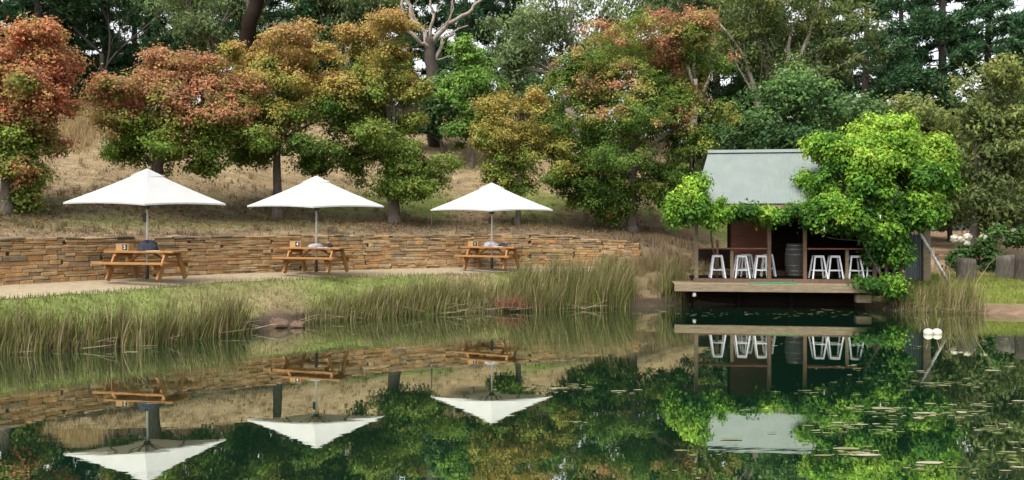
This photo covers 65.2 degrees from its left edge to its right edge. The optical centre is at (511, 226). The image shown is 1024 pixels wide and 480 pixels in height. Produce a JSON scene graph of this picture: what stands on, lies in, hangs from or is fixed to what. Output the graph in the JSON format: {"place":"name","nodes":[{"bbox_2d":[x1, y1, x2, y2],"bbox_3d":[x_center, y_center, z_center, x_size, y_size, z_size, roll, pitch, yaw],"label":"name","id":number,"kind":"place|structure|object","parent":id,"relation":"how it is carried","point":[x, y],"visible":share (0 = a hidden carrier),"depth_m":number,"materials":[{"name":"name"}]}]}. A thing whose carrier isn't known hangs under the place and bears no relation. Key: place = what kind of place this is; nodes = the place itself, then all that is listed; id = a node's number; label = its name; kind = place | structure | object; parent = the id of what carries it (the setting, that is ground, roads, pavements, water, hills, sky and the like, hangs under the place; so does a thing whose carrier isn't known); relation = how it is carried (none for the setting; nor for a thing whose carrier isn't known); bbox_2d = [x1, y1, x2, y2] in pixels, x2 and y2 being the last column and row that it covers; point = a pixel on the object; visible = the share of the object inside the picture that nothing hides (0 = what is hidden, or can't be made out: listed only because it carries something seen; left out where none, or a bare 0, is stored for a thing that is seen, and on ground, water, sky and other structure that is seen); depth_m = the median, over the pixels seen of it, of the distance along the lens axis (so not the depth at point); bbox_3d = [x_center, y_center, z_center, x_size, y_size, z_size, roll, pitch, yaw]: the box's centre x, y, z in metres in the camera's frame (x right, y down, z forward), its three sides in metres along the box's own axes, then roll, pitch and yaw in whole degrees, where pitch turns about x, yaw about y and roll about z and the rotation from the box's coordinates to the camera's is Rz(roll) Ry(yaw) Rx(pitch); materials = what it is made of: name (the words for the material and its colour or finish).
{"place":"outdoors","nodes":[
{"label":"outdoors","id":0,"kind":"place"},
{"bbox_2d":[0,266,602,298],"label":"path","id":1,"kind":"structure","parent":0,"point":[74,287],"depth_m":22.39,"materials":[{"name":"gravel"}]},
{"bbox_2d":[92,250,198,281],"bbox_3d":[-9.760,1.036,21.400,2.058,0.792,1.625,0,0,11],"label":"picnic table","id":2,"kind":"object","parent":1,"relation":"on","point":[162,263],"visible":0.95,"depth_m":21.19,"materials":[{"name":"wood"}]},
{"bbox_2d":[116,244,133,250],"bbox_3d":[-10.412,0.551,21.500,0.400,0.190,0.216,0,0,15],"label":"table caddy","id":3,"kind":"object","parent":2,"relation":"on","point":[124,247],"visible":1,"depth_m":21.41,"materials":[{"name":"brown wood"}]},
{"bbox_2d":[63,168,225,278],"bbox_3d":[-9.751,-0.080,21.286,3.802,2.960,1.369,0,0,-4],"label":"garden umbrella","id":4,"kind":"object","parent":2,"relation":"on","point":[147,188],"visible":0.98,"depth_m":21.11,"materials":[{"name":"fabric"}]},
{"bbox_2d":[137,240,158,250],"bbox_3d":[-9.702,0.499,21.325,0.541,0.292,0.449,0,0,-17],"label":"umbrella cover","id":5,"kind":"object","parent":2,"relation":"on","point":[147,245],"visible":0.99,"depth_m":21.20,"materials":[{"name":"blue fabric"}]},
{"bbox_2d":[272,247,358,273],"bbox_3d":[-6.020,1.026,24.601,2.058,0.792,1.625,0,0,17],"label":"picnic table","id":6,"kind":"object","parent":1,"relation":"on","point":[329,259],"visible":0.98,"depth_m":24.41,"materials":[{"name":"wood"}]},
{"bbox_2d":[247,176,383,271],"bbox_3d":[-6.039,-0.090,24.483,3.942,2.960,1.419,0,0,10],"label":"garden umbrella","id":7,"kind":"object","parent":6,"relation":"on","point":[316,193],"visible":0.98,"depth_m":24.35,"materials":[{"name":"fabric"}]},
{"bbox_2d":[454,246,527,270],"bbox_3d":[-0.698,1.076,27.501,2.059,0.792,1.625,0,0,25],"label":"picnic table","id":8,"kind":"object","parent":1,"relation":"on","point":[505,257],"visible":0.98,"depth_m":27.36,"materials":[{"name":"wood"}]},
{"bbox_2d":[431,183,552,268],"bbox_3d":[-0.730,-0.040,27.384,4.023,2.960,1.448,0,0,16],"label":"garden umbrella","id":9,"kind":"object","parent":1,"relation":"on","point":[491,198],"visible":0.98,"depth_m":27.27,"materials":[{"name":"fabric"}]},
{"bbox_2d":[0,305,1023,479],"bbox_3d":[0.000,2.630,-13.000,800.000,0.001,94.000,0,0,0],"label":"water","id":10,"kind":"structure","parent":0,"point":[446,397],"depth_m":12.17,"materials":[{"name":"green liquid"}]},
{"bbox_2d":[0,274,275,356],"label":"reeds","id":11,"kind":"object","parent":10,"relation":"in","point":[162,330],"visible":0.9,"depth_m":17.67,"materials":[{"name":"plant"}]},
{"bbox_2d":[290,320,305,326],"bbox_3d":[-5.598,2.526,20.917,0.403,0.167,0.309,0,0,0],"label":"bank rock","id":12,"kind":"object","parent":10,"relation":"on","point":[295,323],"visible":1,"depth_m":20.82,"materials":[{"name":"stone"}]},
{"bbox_2d":[0,295,1016,351],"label":"fallen stalks","id":13,"kind":"object","parent":10,"relation":"on","point":[450,312],"visible":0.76,"depth_m":23.82,"materials":[{"name":"plant"}]},
{"bbox_2d":[122,310,1023,474],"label":"pond weed","id":14,"kind":"object","parent":10,"relation":"on","point":[869,454],"visible":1,"depth_m":10.54,"materials":[{"name":"plant"}]},
{"bbox_2d":[0,114,1023,354],"bbox_3d":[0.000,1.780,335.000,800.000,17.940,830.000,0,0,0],"label":"ground","id":15,"kind":"structure","parent":0,"point":[938,241],"depth_m":28.66,"materials":[{"name":"plant"}]},
{"bbox_2d":[0,0,34,48],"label":"pine tree","id":16,"kind":"object","parent":15,"relation":"on","point":[27,5],"visible":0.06,"depth_m":50.68,"materials":[{"name":"green plant"}]},
{"bbox_2d":[0,12,96,214],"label":"autumn tree","id":17,"kind":"object","parent":15,"relation":"on","point":[31,95],"visible":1,"depth_m":23.28,"materials":[{"name":"red plant"}]},
{"bbox_2d":[0,0,97,55],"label":"pine tree","id":18,"kind":"object","parent":15,"relation":"on","point":[67,6],"visible":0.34,"depth_m":50.57,"materials":[{"name":"green plant"}]},
{"bbox_2d":[9,0,130,96],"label":"pine tree","id":19,"kind":"object","parent":15,"relation":"on","point":[93,33],"visible":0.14,"depth_m":55.51,"materials":[{"name":"green plant"}]},
{"bbox_2d":[54,70,98,107],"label":"undergrowth bush","id":20,"kind":"object","parent":15,"relation":"on","point":[77,84],"visible":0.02,"depth_m":52.69,"materials":[{"name":"green plant"}]},
{"bbox_2d":[53,103,104,154],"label":"tall dry grass","id":21,"kind":"structure","parent":15,"relation":"on","point":[80,128],"depth_m":36.86,"materials":[{"name":"plant"}]},
{"bbox_2d":[8,0,189,110],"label":"gum tree","id":22,"kind":"object","parent":15,"relation":"on","point":[73,26],"visible":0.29,"depth_m":51.91,"materials":[{"name":"green plant"}]},
{"bbox_2d":[64,68,139,107],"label":"undergrowth bush","id":23,"kind":"object","parent":15,"relation":"on","point":[79,89],"visible":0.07,"depth_m":53.53,"materials":[{"name":"green plant"}]},
{"bbox_2d":[75,0,156,77],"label":"pine tree","id":24,"kind":"object","parent":15,"relation":"on","point":[129,50],"visible":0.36,"depth_m":58.75,"materials":[{"name":"green plant"}]},
{"bbox_2d":[86,0,169,104],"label":"pine tree","id":25,"kind":"object","parent":15,"relation":"on","point":[133,30],"visible":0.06,"depth_m":64.96,"materials":[{"name":"green plant"}]},
{"bbox_2d":[71,38,285,209],"bbox_3d":[-11.209,-3.397,27.284,6.819,5.798,4.906,0,0,-26],"label":"autumn tree","id":26,"kind":"object","parent":15,"relation":"on","point":[168,80],"visible":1,"depth_m":26.58,"materials":[{"name":"orange plant"}]},
{"bbox_2d":[121,0,235,102],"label":"pine tree","id":27,"kind":"object","parent":15,"relation":"on","point":[135,17],"visible":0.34,"depth_m":52.99,"materials":[{"name":"green plant"}]},
{"bbox_2d":[165,0,238,105],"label":"pine tree","id":28,"kind":"object","parent":15,"relation":"on","point":[218,39],"visible":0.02,"depth_m":59.76,"materials":[{"name":"green plant"}]},
{"bbox_2d":[132,0,275,97],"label":"gum tree","id":29,"kind":"object","parent":15,"relation":"on","point":[207,32],"visible":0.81,"depth_m":47.63,"materials":[{"name":"green plant"}]},
{"bbox_2d":[235,0,269,77],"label":"dead gum tree","id":30,"kind":"object","parent":15,"relation":"on","point":[251,16],"visible":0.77,"depth_m":45.69,"materials":[{"name":"brown plant"}]},
{"bbox_2d":[212,2,293,93],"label":"pine tree","id":31,"kind":"object","parent":15,"relation":"on","point":[259,24],"visible":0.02,"depth_m":57.83,"materials":[{"name":"green plant"}]},
{"bbox_2d":[270,317,288,327],"bbox_3d":[-6.167,2.487,20.923,0.658,0.245,0.474,0,0,0],"label":"bank rock","id":32,"kind":"object","parent":15,"relation":"on","point":[273,320],"visible":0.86,"depth_m":20.75,"materials":[{"name":"stone"}]},
{"bbox_2d":[257,3,316,54],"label":"undergrowth bush","id":33,"kind":"object","parent":15,"relation":"on","point":[283,21],"visible":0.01,"depth_m":55.89,"materials":[{"name":"green plant"}]},
{"bbox_2d":[204,15,374,216],"bbox_3d":[-8.423,-4.113,29.920,6.513,7.802,4.863,0,0,-20],"label":"autumn tree","id":34,"kind":"object","parent":15,"relation":"on","point":[285,65],"visible":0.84,"depth_m":29.37,"materials":[{"name":"green plant"}]},
{"bbox_2d":[230,0,363,105],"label":"pine tree","id":35,"kind":"object","parent":15,"relation":"on","point":[298,10],"visible":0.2,"depth_m":48.95,"materials":[{"name":"green plant"}]},
{"bbox_2d":[0,233,641,284],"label":"stone wall","id":36,"kind":"structure","parent":15,"relation":"on","point":[27,260],"depth_m":25.07,"materials":[{"name":"stone"}]},
{"bbox_2d":[291,0,405,71],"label":"gum tree","id":37,"kind":"object","parent":15,"relation":"on","point":[338,6],"visible":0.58,"depth_m":48.31,"materials":[{"name":"green plant"}]},
{"bbox_2d":[0,170,717,248],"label":"fallen leaves","id":38,"kind":"object","parent":15,"relation":"on","point":[378,220],"visible":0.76,"depth_m":29.65,"materials":[{"name":"brown plant"}]},
{"bbox_2d":[0,119,726,255],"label":"dry grass","id":39,"kind":"structure","parent":15,"relation":"on","point":[16,225],"depth_m":29.30,"materials":[{"name":"plant"}]},
{"bbox_2d":[324,0,419,101],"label":"pine tree","id":40,"kind":"object","parent":15,"relation":"on","point":[412,40],"visible":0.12,"depth_m":48.62,"materials":[{"name":"green plant"}]},
{"bbox_2d":[57,99,686,161],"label":"crest grass","id":41,"kind":"structure","parent":15,"relation":"on","point":[522,118],"depth_m":48.85,"materials":[{"name":"plant"}]},
{"bbox_2d":[324,5,471,223],"bbox_3d":[-4.745,-4.234,30.981,5.138,8.541,5.045,0,0,-33],"label":"autumn tree","id":42,"kind":"object","parent":15,"relation":"on","point":[381,136],"visible":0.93,"depth_m":30.32,"materials":[{"name":"green plant"}]},
{"bbox_2d":[386,82,417,112],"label":"undergrowth bush","id":43,"kind":"object","parent":15,"relation":"on","point":[403,106],"visible":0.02,"depth_m":54.72,"materials":[{"name":"green plant"}]},
{"bbox_2d":[302,267,515,324],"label":"reeds","id":44,"kind":"object","parent":15,"relation":"on","point":[441,297],"visible":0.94,"depth_m":23.77,"materials":[{"name":"plant"}]},
{"bbox_2d":[364,0,455,112],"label":"pine tree","id":45,"kind":"object","parent":15,"relation":"on","point":[427,17],"visible":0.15,"depth_m":57.49,"materials":[{"name":"green plant"}]},
{"bbox_2d":[395,70,473,154],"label":"bushy tree","id":46,"kind":"object","parent":15,"relation":"on","point":[437,109],"visible":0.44,"depth_m":42.01,"materials":[{"name":"green plant"}]},
{"bbox_2d":[400,0,482,147],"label":"dead gum tree","id":47,"kind":"object","parent":15,"relation":"on","point":[430,55],"visible":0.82,"depth_m":43.74,"materials":[{"name":"grey plant"}]},
{"bbox_2d":[396,63,513,119],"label":"undergrowth bush","id":48,"kind":"object","parent":15,"relation":"on","point":[413,105],"visible":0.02,"depth_m":51.71,"materials":[{"name":"green plant"}]},
{"bbox_2d":[415,0,505,101],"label":"pine tree","id":49,"kind":"object","parent":15,"relation":"on","point":[464,7],"visible":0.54,"depth_m":52.97,"materials":[{"name":"green plant"}]},
{"bbox_2d":[433,33,511,168],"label":"lime sapling","id":50,"kind":"object","parent":15,"relation":"on","point":[474,77],"visible":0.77,"depth_m":40.57,"materials":[{"name":"green plant"}]},
{"bbox_2d":[468,0,560,117],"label":"pine tree","id":51,"kind":"object","parent":15,"relation":"on","point":[507,8],"visible":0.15,"depth_m":56.91,"materials":[{"name":"green plant"}]},
{"bbox_2d":[490,294,538,309],"bbox_3d":[0.029,2.276,24.773,1.675,0.604,1.321,0,0,0],"label":"dry fern tuft","id":52,"kind":"object","parent":15,"relation":"on","point":[510,303],"visible":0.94,"depth_m":24.77,"materials":[{"name":"plant"}]},
{"bbox_2d":[464,82,582,224],"bbox_3d":[0.512,-2.918,32.459,4.990,6.082,3.860,0,0,0],"label":"autumn tree","id":53,"kind":"object","parent":15,"relation":"on","point":[500,142],"visible":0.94,"depth_m":32.14,"materials":[{"name":"green plant"}]},
{"bbox_2d":[492,66,580,119],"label":"undergrowth bush","id":54,"kind":"object","parent":15,"relation":"on","point":[533,80],"visible":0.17,"depth_m":51.26,"materials":[{"name":"green plant"}]},
{"bbox_2d":[503,226,639,311],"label":"reeds","id":55,"kind":"object","parent":15,"relation":"on","point":[612,287],"visible":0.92,"depth_m":25.73,"materials":[{"name":"plant"}]},
{"bbox_2d":[474,0,693,155],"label":"gum tree","id":56,"kind":"object","parent":15,"relation":"on","point":[516,55],"visible":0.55,"depth_m":44.27,"materials":[{"name":"green plant"}]},
{"bbox_2d":[526,4,745,232],"bbox_3d":[4.957,-4.516,34.148,8.765,9.845,7.286,0,0,-33],"label":"autumn tree","id":57,"kind":"object","parent":15,"relation":"on","point":[597,99],"visible":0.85,"depth_m":33.38,"materials":[{"name":"green plant"}]},
{"bbox_2d":[599,229,726,297],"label":"dry weeds","id":58,"kind":"object","parent":15,"relation":"on","point":[661,241],"visible":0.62,"depth_m":30.28,"materials":[{"name":"plant"}]},
{"bbox_2d":[610,35,725,133],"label":"undergrowth bush","id":59,"kind":"object","parent":15,"relation":"on","point":[673,81],"visible":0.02,"depth_m":54.00,"materials":[{"name":"green plant"}]},
{"bbox_2d":[654,247,698,304],"bbox_3d":[5.576,1.572,27.098,1.666,2.260,1.751,0,0,0],"label":"reed clump","id":60,"kind":"object","parent":15,"relation":"on","point":[668,277],"visible":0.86,"depth_m":26.92,"materials":[{"name":"plant"}]},
{"bbox_2d":[630,0,748,139],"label":"gum tree","id":61,"kind":"object","parent":15,"relation":"on","point":[698,4],"visible":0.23,"depth_m":46.84,"materials":[{"name":"green plant"}]},
{"bbox_2d":[665,0,775,141],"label":"pine tree","id":62,"kind":"object","parent":15,"relation":"on","point":[732,87],"visible":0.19,"depth_m":49.93,"materials":[{"name":"green plant"}]},
{"bbox_2d":[702,102,783,204],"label":"bushy tree","id":63,"kind":"object","parent":15,"relation":"on","point":[726,140],"visible":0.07,"depth_m":41.48,"materials":[{"name":"green plant"}]},
{"bbox_2d":[671,280,871,305],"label":"deck","id":64,"kind":"structure","parent":15,"relation":"on","point":[826,294],"depth_m":26.52,"materials":[{"name":"brown wood"}]},
{"bbox_2d":[733,255,750,278],"bbox_3d":[7.594,1.322,26.492,0.518,0.764,0.509,0,0,5],"label":"bar stool","id":65,"kind":"object","parent":64,"relation":"on","point":[746,269],"visible":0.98,"depth_m":26.34,"materials":[{"name":"white paint"}]},
{"bbox_2d":[737,254,754,276],"bbox_3d":[8.018,1.322,27.397,0.518,0.764,0.509,0,0,1],"label":"bar stool","id":66,"kind":"object","parent":64,"relation":"on","point":[749,256],"visible":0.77,"depth_m":27.25,"materials":[{"name":"white paint"}]},
{"bbox_2d":[752,255,766,278],"bbox_3d":[8.224,1.322,26.414,0.518,0.764,0.509,0,0,8],"label":"bar stool","id":67,"kind":"object","parent":64,"relation":"on","point":[755,269],"visible":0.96,"depth_m":26.29,"materials":[{"name":"white paint"}]},
{"bbox_2d":[760,254,776,276],"bbox_3d":[8.739,1.322,27.308,0.518,0.764,0.509,0,0,13],"label":"bar stool","id":68,"kind":"object","parent":64,"relation":"on","point":[773,266],"visible":0.82,"depth_m":27.15,"materials":[{"name":"white paint"}]},
{"bbox_2d":[747,282,797,283],"bbox_3d":[8.390,1.809,25.789,1.500,0.036,0.420,0,0,7],"label":"green mat","id":69,"kind":"object","parent":64,"relation":"on","point":[772,283],"visible":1,"depth_m":25.66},
{"bbox_2d":[722,0,846,148],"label":"pine tree","id":70,"kind":"object","parent":15,"relation":"on","point":[840,89],"visible":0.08,"depth_m":53.35,"materials":[{"name":"green plant"}]},
{"bbox_2d":[718,53,859,149],"bbox_3d":[13.430,-3.821,38.957,5.829,9.456,6.132,0,0,43],"label":"bushy tree","id":71,"kind":"object","parent":15,"relation":"on","point":[787,90],"visible":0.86,"depth_m":38.19,"materials":[{"name":"green plant"}]},
{"bbox_2d":[689,149,903,282],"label":"shed","id":72,"kind":"structure","parent":15,"relation":"on","point":[761,176],"depth_m":27.79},
{"bbox_2d":[709,255,725,277],"bbox_3d":[6.824,1.322,26.586,0.518,0.764,0.509,0,0,7],"label":"bar stool","id":73,"kind":"object","parent":72,"relation":"on","point":[722,266],"visible":1,"depth_m":26.44,"materials":[{"name":"white paint"}]},
{"bbox_2d":[656,168,809,277],"bbox_3d":[7.246,-0.102,25.759,5.290,3.609,1.912,0,0,0],"label":"climbing vine","id":74,"kind":"object","parent":72,"relation":"on","point":[692,204],"visible":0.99,"depth_m":25.37,"materials":[{"name":"green plant"}]},
{"bbox_2d":[785,243,802,276],"bbox_3d":[9.707,1.138,27.471,0.650,1.124,0.650,0,0,7],"label":"wine barrel","id":75,"kind":"object","parent":72,"relation":"on","point":[793,259],"visible":0.87,"depth_m":27.22,"materials":[{"name":"grey wood"}]},
{"bbox_2d":[808,255,828,278],"bbox_3d":[10.023,1.322,26.193,0.518,0.764,0.509,0,0,5],"label":"bar stool","id":76,"kind":"object","parent":72,"relation":"on","point":[820,257],"visible":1,"depth_m":26.05,"materials":[{"name":"white paint"}]},
{"bbox_2d":[824,255,843,278],"bbox_3d":[10.542,1.322,26.180,0.518,0.764,0.509,0,0,9],"label":"bar stool","id":77,"kind":"object","parent":72,"relation":"on","point":[838,260],"visible":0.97,"depth_m":26.04,"materials":[{"name":"white paint"}]},
{"bbox_2d":[844,255,864,278],"bbox_3d":[11.151,1.322,26.055,0.518,0.764,0.509,0,0,6],"label":"bar stool","id":78,"kind":"object","parent":72,"relation":"on","point":[854,256],"visible":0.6,"depth_m":25.89,"materials":[{"name":"white paint"}]},
{"bbox_2d":[788,110,969,301],"bbox_3d":[11.833,-0.729,26.231,5.850,6.277,3.988,0,0,0],"label":"climbing vine","id":79,"kind":"object","parent":72,"relation":"attached to","point":[868,159],"visible":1,"depth_m":25.14,"materials":[{"name":"green plant"}]},
{"bbox_2d":[701,0,914,121],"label":"gum tree","id":80,"kind":"object","parent":15,"relation":"on","point":[838,49],"visible":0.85,"depth_m":43.45,"materials":[{"name":"green plant"}]},
{"bbox_2d":[787,3,872,131],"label":"pine tree","id":81,"kind":"object","parent":15,"relation":"on","point":[858,74],"visible":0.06,"depth_m":56.28,"materials":[{"name":"green plant"}]},
{"bbox_2d":[799,0,922,133],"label":"pine tree","id":82,"kind":"object","parent":15,"relation":"on","point":[891,80],"visible":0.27,"depth_m":50.51,"materials":[{"name":"green plant"}]},
{"bbox_2d":[807,89,917,136],"bbox_3d":[17.777,-3.047,40.784,6.047,7.852,5.330,0,0,28],"label":"bushy tree","id":83,"kind":"object","parent":15,"relation":"on","point":[873,107],"visible":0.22,"depth_m":39.80,"materials":[{"name":"green plant"}]},
{"bbox_2d":[855,0,956,102],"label":"pine tree","id":84,"kind":"object","parent":15,"relation":"on","point":[927,42],"visible":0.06,"depth_m":58.77,"materials":[{"name":"green plant"}]},
{"bbox_2d":[904,234,921,279],"bbox_3d":[13.560,1.034,26.929,0.720,1.550,0.038,0,-2,6],"label":"corrugated panel","id":85,"kind":"object","parent":15,"relation":"on","point":[914,272],"visible":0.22,"depth_m":26.92,"materials":[{"name":"metal"}]},
{"bbox_2d":[865,274,966,313],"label":"reeds","id":86,"kind":"object","parent":15,"relation":"on","point":[930,303],"visible":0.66,"depth_m":25.08,"materials":[{"name":"plant"}]},
{"bbox_2d":[922,229,930,280],"bbox_3d":[13.799,0.768,26.650,0.299,2.500,0.218,0,0,0],"label":"timber post","id":87,"kind":"object","parent":15,"relation":"on","point":[926,265],"visible":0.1,"depth_m":26.58,"materials":[{"name":"wood"}]},
{"bbox_2d":[879,90,977,224],"bbox_3d":[20.313,-2.816,39.963,6.270,8.009,4.606,0,0,0],"label":"bushy tree","id":88,"kind":"object","parent":15,"relation":"on","point":[928,113],"visible":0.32,"depth_m":39.01,"materials":[{"name":"green plant"}]},
{"bbox_2d":[917,230,948,281],"bbox_3d":[13.603,0.952,25.827,1.154,1.718,0.112,0,0,-7],"label":"leaning pole","id":89,"kind":"object","parent":15,"relation":"on","point":[929,250],"visible":0.84,"depth_m":25.79,"materials":[{"name":"white paint"}]},
{"bbox_2d":[874,0,1019,230],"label":"pine tree","id":90,"kind":"object","parent":15,"relation":"on","point":[951,28],"visible":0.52,"depth_m":52.35,"materials":[{"name":"green plant"}]},
{"bbox_2d":[934,249,981,267],"bbox_3d":[18.392,1.371,32.983,1.939,0.903,0.135,0,0,0],"label":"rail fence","id":91,"kind":"object","parent":15,"relation":"on","point":[937,253],"visible":0.26,"depth_m":32.91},
{"bbox_2d":[939,233,979,269],"bbox_3d":[17.550,1.131,31.076,1.602,1.757,1.244,0,0,0],"label":"rose bush","id":92,"kind":"object","parent":15,"relation":"on","point":[962,251],"visible":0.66,"depth_m":30.95,"materials":[{"name":"green plant"}]},
{"bbox_2d":[933,150,991,241],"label":"gum tree","id":93,"kind":"object","parent":15,"relation":"on","point":[951,222],"visible":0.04,"depth_m":43.85,"materials":[{"name":"green plant"}]},
{"bbox_2d":[956,257,976,280],"bbox_3d":[15.276,1.489,26.899,0.743,0.923,0.513,0,0,0],"label":"tree stump","id":94,"kind":"object","parent":15,"relation":"on","point":[960,266],"visible":0.69,"depth_m":26.73,"materials":[{"name":"grey wood"}]},
{"bbox_2d":[926,249,1007,313],"bbox_3d":[14.124,1.721,24.659,2.328,2.358,1.655,0,0,0],"label":"reed clump","id":95,"kind":"object","parent":15,"relation":"on","point":[946,290],"visible":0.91,"depth_m":24.56,"materials":[{"name":"plant"}]},
{"bbox_2d":[931,0,1023,229],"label":"pine tree","id":96,"kind":"object","parent":15,"relation":"on","point":[989,40],"visible":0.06,"depth_m":56.25,"materials":[{"name":"green plant"}]},
{"bbox_2d":[938,49,1023,246],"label":"gum tree","id":97,"kind":"object","parent":15,"relation":"on","point":[993,116],"visible":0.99,"depth_m":36.55,"materials":[{"name":"green plant"}]},
{"bbox_2d":[970,221,1011,272],"bbox_3d":[18.186,0.917,30.579,1.512,2.319,1.465,0,0,0],"label":"rose bush","id":98,"kind":"object","parent":15,"relation":"on","point":[986,247],"visible":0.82,"depth_m":30.32,"materials":[{"name":"green plant"}]},
{"bbox_2d":[961,0,1023,225],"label":"pine tree","id":99,"kind":"object","parent":15,"relation":"on","point":[1012,22],"visible":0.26,"depth_m":51.51,"materials":[{"name":"green plant"}]},
{"bbox_2d":[967,146,1023,244],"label":"gum tree","id":100,"kind":"object","parent":15,"relation":"on","point":[1016,192],"visible":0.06,"depth_m":41.64,"materials":[{"name":"green plant"}]},
{"bbox_2d":[994,254,1014,278],"bbox_3d":[17.144,1.443,27.587,0.975,0.989,0.687,0,0,0],"label":"tree stump","id":101,"kind":"object","parent":15,"relation":"on","point":[1004,268],"visible":0.48,"depth_m":27.36,"materials":[{"name":"grey wood"}]},
{"bbox_2d":[997,225,1023,252],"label":"rose bush","id":102,"kind":"object","parent":15,"relation":"on","point":[1015,237],"visible":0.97,"depth_m":35.87,"materials":[{"name":"green plant"}]},
{"bbox_2d":[1014,253,1023,280],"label":"tree stump","id":103,"kind":"object","parent":15,"relation":"on","point":[1019,266],"visible":0.81,"depth_m":26.48,"materials":[{"name":"grey wood"}]},
{"bbox_2d":[0,0,1023,229],"label":"sky","id":104,"kind":"structure","parent":0,"point":[956,5],"materials":[{"name":"white"}]},
{"bbox_2d":[841,267,1023,303],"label":"bank grass","id":105,"kind":"structure","parent":0,"point":[985,276],"depth_m":26.04,"materials":[{"name":"plant"}]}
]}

